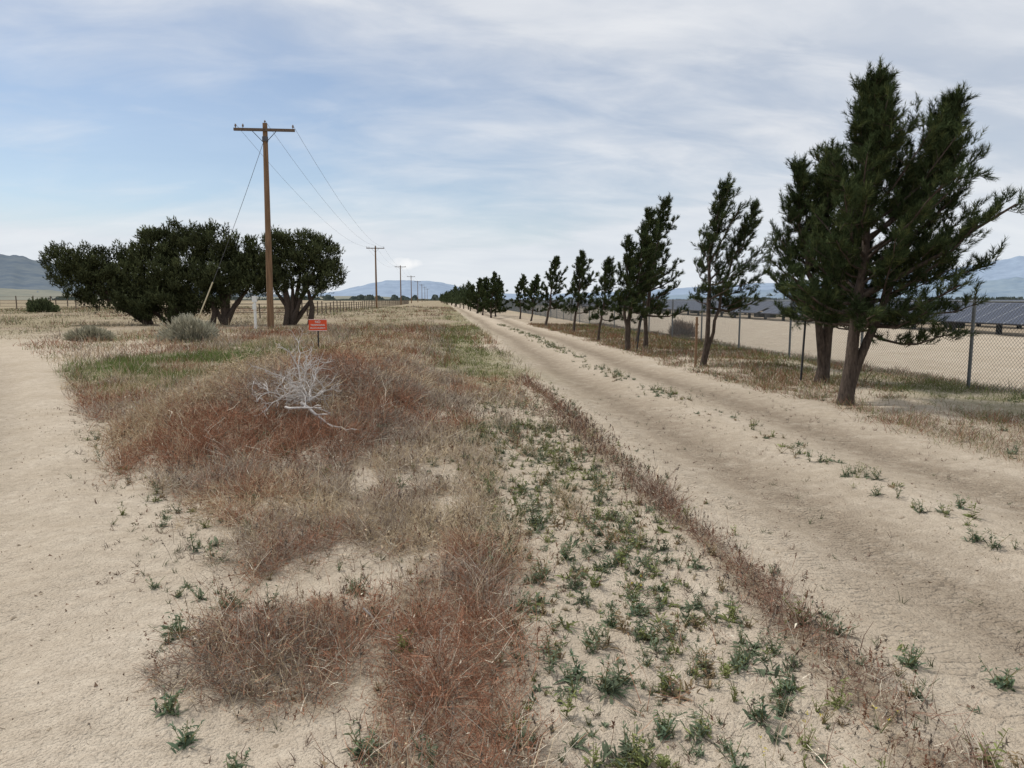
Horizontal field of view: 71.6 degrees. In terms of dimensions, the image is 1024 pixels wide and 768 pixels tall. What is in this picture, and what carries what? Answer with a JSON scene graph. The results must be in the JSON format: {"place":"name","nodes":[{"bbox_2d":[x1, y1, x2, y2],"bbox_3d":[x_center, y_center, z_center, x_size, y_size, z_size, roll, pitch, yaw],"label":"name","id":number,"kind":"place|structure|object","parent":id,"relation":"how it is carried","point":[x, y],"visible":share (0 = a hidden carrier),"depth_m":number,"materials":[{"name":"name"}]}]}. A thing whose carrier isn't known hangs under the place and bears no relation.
{"place":"outdoors","nodes":[
{"label":"outdoors","id":0,"kind":"place"},
{"bbox_2d":[0,254,307,296],"bbox_3d":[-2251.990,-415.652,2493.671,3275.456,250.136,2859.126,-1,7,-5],"label":"hill","id":1,"kind":"structure","parent":0,"point":[19,272],"depth_m":2864.09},
{"bbox_2d":[0,288,418,299],"bbox_3d":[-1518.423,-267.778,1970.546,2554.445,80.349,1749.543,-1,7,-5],"label":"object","id":2,"kind":"structure","parent":0,"point":[19,294],"depth_m":2337.69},
{"bbox_2d":[22,331,402,410],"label":"green grass","id":3,"kind":"structure","parent":0,"point":[218,356],"depth_m":17.91,"materials":[{"name":"green plant"}]},
{"bbox_2d":[0,305,540,384],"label":"dry grass field","id":4,"kind":"structure","parent":0,"point":[449,331],"depth_m":25.50,"materials":[{"name":"beige plant"}]},
{"bbox_2d":[24,297,60,312],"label":"green shrub","id":5,"kind":"object","parent":4,"relation":"on","point":[45,304],"visible":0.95,"depth_m":87.73,"materials":[{"name":"green plant"}]},
{"bbox_2d":[62,324,118,340],"bbox_3d":[-16.354,-1.978,27.545,2.129,0.732,1.410,-1,7,-5],"label":"sagebrush","id":6,"kind":"object","parent":4,"relation":"on","point":[89,331],"visible":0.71,"depth_m":27.17,"materials":[{"name":"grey plant"}]},
{"bbox_2d":[36,238,160,324],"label":"juniper tree","id":7,"kind":"object","parent":4,"relation":"on","point":[73,266],"visible":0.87,"depth_m":43.93,"materials":[{"name":"green plant"}]},
{"bbox_2d":[153,311,221,342],"bbox_3d":[-12.412,-2.141,27.156,2.566,1.288,2.004,-1,7,-5],"label":"sagebrush","id":8,"kind":"object","parent":4,"relation":"on","point":[187,327],"visible":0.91,"depth_m":26.65,"materials":[{"name":"green plant"}]},
{"bbox_2d":[189,218,265,324],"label":"juniper tree","id":9,"kind":"object","parent":4,"relation":"on","point":[236,263],"visible":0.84,"depth_m":44.09,"materials":[{"name":"green plant"}]},
{"bbox_2d":[233,120,294,328],"bbox_3d":[-13.136,-8.380,38.358,3.150,11.362,0.480,-1,7,-5],"label":"utility pole","id":10,"kind":"object","parent":4,"relation":"on","point":[269,279],"visible":0.98,"depth_m":38.21,"materials":[{"name":"brown wood"}]},
{"bbox_2d":[198,136,267,317],"bbox_3d":[-15.426,-8.135,38.725,4.883,10.216,0.319,1,7,7],"label":"guy wire","id":11,"kind":"object","parent":10,"relation":"attached to","point":[264,138],"visible":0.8,"depth_m":38.76,"materials":[{"name":"grey metal"}]},
{"bbox_2d":[237,125,412,282],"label":"power lines","id":12,"kind":"object","parent":10,"relation":"attached to","point":[317,192],"visible":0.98,"depth_m":54.87,"materials":[{"name":"metal"}]},
{"bbox_2d":[246,224,349,324],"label":"juniper tree","id":13,"kind":"object","parent":4,"relation":"on","point":[305,259],"visible":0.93,"depth_m":44.30,"materials":[{"name":"green plant"}]},
{"bbox_2d":[366,245,383,307],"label":"utility pole","id":14,"kind":"object","parent":4,"relation":"on","point":[375,248],"visible":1,"depth_m":126.74,"materials":[{"name":"brown wood"}]},
{"bbox_2d":[0,300,1023,767],"bbox_3d":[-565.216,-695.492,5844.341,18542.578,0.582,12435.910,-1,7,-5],"label":"ground","id":15,"kind":"structure","parent":0,"point":[132,732],"depth_m":4.29,"materials":[{"name":"beige sand"}]},
{"bbox_2d":[15,296,101,305],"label":"ranch fence","id":16,"kind":"object","parent":15,"relation":"on","point":[50,300],"visible":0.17,"depth_m":167.79,"materials":[{"name":"brown wood"}]},
{"bbox_2d":[110,215,217,324],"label":"juniper tree","id":17,"kind":"object","parent":15,"relation":"on","point":[175,283],"visible":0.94,"depth_m":43.63,"materials":[{"name":"green plant"}]},
{"bbox_2d":[163,303,284,317],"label":"ranch fence","id":18,"kind":"object","parent":15,"relation":"on","point":[259,308],"visible":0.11,"depth_m":60.64,"materials":[{"name":"brown wood"}]},
{"bbox_2d":[252,296,256,328],"bbox_3d":[-13.985,-3.892,38.634,0.240,1.780,0.230,-1,7,-5],"label":"white marker post","id":19,"kind":"object","parent":15,"relation":"on","point":[254,299],"visible":0.97,"depth_m":38.52,"materials":[{"name":"plastic"}]},
{"bbox_2d":[246,327,355,432],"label":"dead branches","id":20,"kind":"object","parent":15,"relation":"on","point":[301,394],"visible":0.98,"depth_m":7.86,"materials":[{"name":"grey wood"}]},
{"bbox_2d":[97,333,521,767],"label":"tumbleweed brush","id":21,"kind":"object","parent":15,"relation":"on","point":[215,393],"visible":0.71,"depth_m":4.79,"materials":[{"name":"brown plant"}]},
{"bbox_2d":[308,319,326,348],"bbox_3d":[-5.156,-1.256,18.895,0.470,0.935,0.054,-1,7,-5],"label":"warning sign","id":22,"kind":"object","parent":15,"relation":"on","point":[317,325],"visible":0.99,"depth_m":18.84,"materials":[{"name":"metal"}]},
{"bbox_2d":[300,300,408,316],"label":"ranch fence","id":23,"kind":"object","parent":15,"relation":"on","point":[396,302],"visible":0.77,"depth_m":102.35,"materials":[{"name":"brown wood"}]},
{"bbox_2d":[363,605,398,625],"bbox_3d":[-0.622,1.201,3.507,0.096,0.270,0.234,4,8,32],"label":"fallen twig","id":24,"kind":"object","parent":15,"relation":"on","point":[365,610],"visible":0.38,"depth_m":3.42,"materials":[{"name":"grey wood"}]},
{"bbox_2d":[398,266,405,304],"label":"utility pole","id":25,"kind":"object","parent":15,"relation":"on","point":[400,287],"visible":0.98,"depth_m":203.92,"materials":[{"name":"brown wood"}]},
{"bbox_2d":[439,281,472,309],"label":"distant trees","id":26,"kind":"object","parent":15,"relation":"on","point":[456,296],"visible":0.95,"depth_m":135.49,"materials":[{"name":"green plant"}]},
{"bbox_2d":[462,284,480,310],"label":"pine tree","id":27,"kind":"object","parent":15,"relation":"on","point":[471,288],"visible":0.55,"depth_m":95.98,"materials":[{"name":"green plant"}]},
{"bbox_2d":[467,277,489,312],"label":"pine tree","id":28,"kind":"object","parent":15,"relation":"on","point":[476,298],"visible":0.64,"depth_m":79.26,"materials":[{"name":"green plant"}]},
{"bbox_2d":[477,276,494,314],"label":"pine tree","id":29,"kind":"object","parent":15,"relation":"on","point":[485,287],"visible":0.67,"depth_m":71.25,"materials":[{"name":"green plant"}]},
{"bbox_2d":[482,271,507,317],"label":"pine tree","id":30,"kind":"object","parent":15,"relation":"on","point":[493,286],"visible":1,"depth_m":61.52,"materials":[{"name":"green plant"}]},
{"bbox_2d":[484,280,511,316],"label":"pine tree","id":31,"kind":"object","parent":15,"relation":"on","point":[501,304],"visible":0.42,"depth_m":66.64,"materials":[{"name":"green plant"}]},
{"bbox_2d":[0,384,1023,767],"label":"sparse sprouts","id":32,"kind":"object","parent":15,"relation":"on","point":[914,724],"visible":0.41,"depth_m":4.06,"materials":[{"name":"green plant"}]},
{"bbox_2d":[0,389,1023,766],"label":"sand clods","id":33,"kind":"object","parent":15,"relation":"on","point":[584,585],"visible":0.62,"depth_m":4.24,"materials":[{"name":"beige sand"}]},
{"bbox_2d":[510,273,529,318],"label":"pine tree","id":34,"kind":"object","parent":15,"relation":"on","point":[522,283],"visible":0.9,"depth_m":57.79,"materials":[{"name":"green plant"}]},
{"bbox_2d":[523,274,547,320],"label":"pine tree","id":35,"kind":"object","parent":15,"relation":"on","point":[534,286],"visible":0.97,"depth_m":51.92,"materials":[{"name":"green plant"}]},
{"bbox_2d":[48,294,1023,300],"bbox_3d":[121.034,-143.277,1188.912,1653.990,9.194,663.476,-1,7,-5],"label":"distant treeline","id":36,"kind":"object","parent":15,"relation":"on","point":[370,297],"visible":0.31,"depth_m":905.71,"materials":[{"name":"green plant"}]},
{"bbox_2d":[56,341,1022,767],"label":"dry brush","id":37,"kind":"object","parent":15,"relation":"on","point":[102,401],"visible":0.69,"depth_m":4.79,"materials":[{"name":"brown plant"}]},
{"bbox_2d":[535,256,571,325],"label":"pine tree","id":38,"kind":"object","parent":15,"relation":"on","point":[557,278],"visible":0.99,"depth_m":41.71,"materials":[{"name":"green plant"}]},
{"bbox_2d":[84,323,1023,767],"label":"green weeds","id":39,"kind":"object","parent":15,"relation":"on","point":[616,679],"visible":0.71,"depth_m":3.57,"materials":[{"name":"green plant"}]},
{"bbox_2d":[560,249,602,331],"bbox_3d":[3.501,-4.426,33.932,2.266,4.093,2.033,4,8,30],"label":"pine tree","id":40,"kind":"object","parent":15,"relation":"on","point":[577,286],"visible":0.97,"depth_m":33.63,"materials":[{"name":"green plant"}]},
{"bbox_2d":[588,255,626,339],"bbox_3d":[3.708,-3.298,27.410,1.657,3.374,1.439,-1,7,-5],"label":"pine tree","id":41,"kind":"object","parent":15,"relation":"on","point":[607,282],"visible":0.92,"depth_m":27.25,"materials":[{"name":"green plant"}]},
{"bbox_2d":[607,207,666,350],"bbox_3d":[3.730,-3.191,21.570,1.678,4.424,1.826,-4,8,-32],"label":"pine tree","id":42,"kind":"object","parent":15,"relation":"on","point":[629,298],"visible":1,"depth_m":21.27,"materials":[{"name":"green plant"}]},
{"bbox_2d":[636,315,641,350],"bbox_3d":[3.835,-1.483,21.442,0.203,1.393,0.048,-1,7,-5],"label":"tree stake","id":43,"kind":"object","parent":15,"relation":"on","point":[639,331],"visible":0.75,"depth_m":21.42,"materials":[{"name":"wood"}]},
{"bbox_2d":[635,248,672,341],"bbox_3d":[4.804,-3.234,25.210,1.633,3.748,1.870,-1,7,-5],"label":"pine tree","id":44,"kind":"object","parent":15,"relation":"on","point":[644,306],"visible":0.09,"depth_m":25.24,"materials":[{"name":"green plant"}]},
{"bbox_2d":[627,193,689,348],"bbox_3d":[4.665,-3.579,22.649,1.899,5.021,1.768,-5,8,-34],"label":"pine tree","id":45,"kind":"object","parent":15,"relation":"on","point":[663,213],"visible":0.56,"depth_m":22.45,"materials":[{"name":"green plant"}]},
{"bbox_2d":[667,319,698,336],"bbox_3d":[7.448,-2.420,30.800,1.566,1.024,1.394,-1,7,-5],"label":"tumbleweed","id":46,"kind":"object","parent":15,"relation":"on","point":[690,330],"visible":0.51,"depth_m":30.53,"materials":[{"name":"grey plant"}]},
{"bbox_2d":[694,317,698,366],"bbox_3d":[4.411,-0.904,17.014,0.072,1.400,0.072,-1,7,-5],"label":"tree stake","id":47,"kind":"object","parent":15,"relation":"on","point":[696,338],"visible":0.82,"depth_m":16.98,"materials":[{"name":"brown wood"}]},
{"bbox_2d":[687,170,777,365],"bbox_3d":[5.316,-2.716,16.950,2.007,4.734,2.130,-1,7,-5],"label":"pine tree","id":48,"kind":"object","parent":15,"relation":"on","point":[750,223],"visible":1,"depth_m":16.90,"materials":[{"name":"green plant"}]},
{"bbox_2d":[481,299,1023,394],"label":"chain link fence","id":49,"kind":"object","parent":15,"relation":"on","point":[862,334],"visible":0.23,"depth_m":19.03,"materials":[{"name":"metal"}]},
{"bbox_2d":[631,575,899,766],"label":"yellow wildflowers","id":50,"kind":"object","parent":15,"relation":"on","point":[820,715],"visible":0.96,"depth_m":2.55,"materials":[{"name":"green plant"}]},
{"bbox_2d":[538,300,1023,333],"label":"solar panel row","id":51,"kind":"object","parent":15,"relation":"on","point":[695,305],"visible":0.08,"depth_m":34.43,"materials":[{"name":"blue glass"}]},
{"bbox_2d":[800,321,805,380],"bbox_3d":[5.718,-0.811,13.914,0.087,1.900,0.048,-1,7,-5],"label":"tree stake","id":52,"kind":"object","parent":15,"relation":"on","point":[803,346],"visible":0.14,"depth_m":13.93,"materials":[{"name":"wood"}]},
{"bbox_2d":[762,143,892,382],"bbox_3d":[5.991,-2.315,13.722,2.456,4.668,2.637,-5,8,-36],"label":"pine tree","id":53,"kind":"object","parent":15,"relation":"on","point":[805,182],"visible":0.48,"depth_m":13.47,"materials":[{"name":"green plant"}]},
{"bbox_2d":[704,301,1021,328],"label":"solar panel row","id":54,"kind":"object","parent":15,"relation":"on","point":[941,322],"depth_m":42.23,"materials":[{"name":"blue glass"}]},
{"bbox_2d":[779,56,1023,405],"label":"pine tree","id":55,"kind":"object","parent":15,"relation":"on","point":[917,204],"visible":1,"depth_m":10.40,"materials":[{"name":"green plant"}]},
{"bbox_2d":[0,0,1023,294],"label":"sky","id":56,"kind":"structure","parent":0,"point":[468,140],"materials":[{"name":"blue"}]},
{"bbox_2d":[305,256,1023,299],"bbox_3d":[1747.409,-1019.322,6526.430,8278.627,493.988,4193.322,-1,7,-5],"label":"mountain range","id":57,"kind":"structure","parent":0,"point":[1008,268],"depth_m":7437.15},
{"bbox_2d":[526,322,1023,466],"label":"verge grass","id":58,"kind":"structure","parent":0,"point":[606,333],"depth_m":14.22,"materials":[{"name":"beige plant"}]},
{"bbox_2d":[543,277,1023,299],"bbox_3d":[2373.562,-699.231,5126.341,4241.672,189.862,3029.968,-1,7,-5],"label":"mountain range","id":59,"kind":"structure","parent":0,"point":[1011,287],"depth_m":5053.85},
{"bbox_2d":[982,300,1023,300],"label":"solar panel row","id":60,"kind":"object","parent":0,"point":[1006,300],"depth_m":72.82,"materials":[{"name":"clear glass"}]}
]}

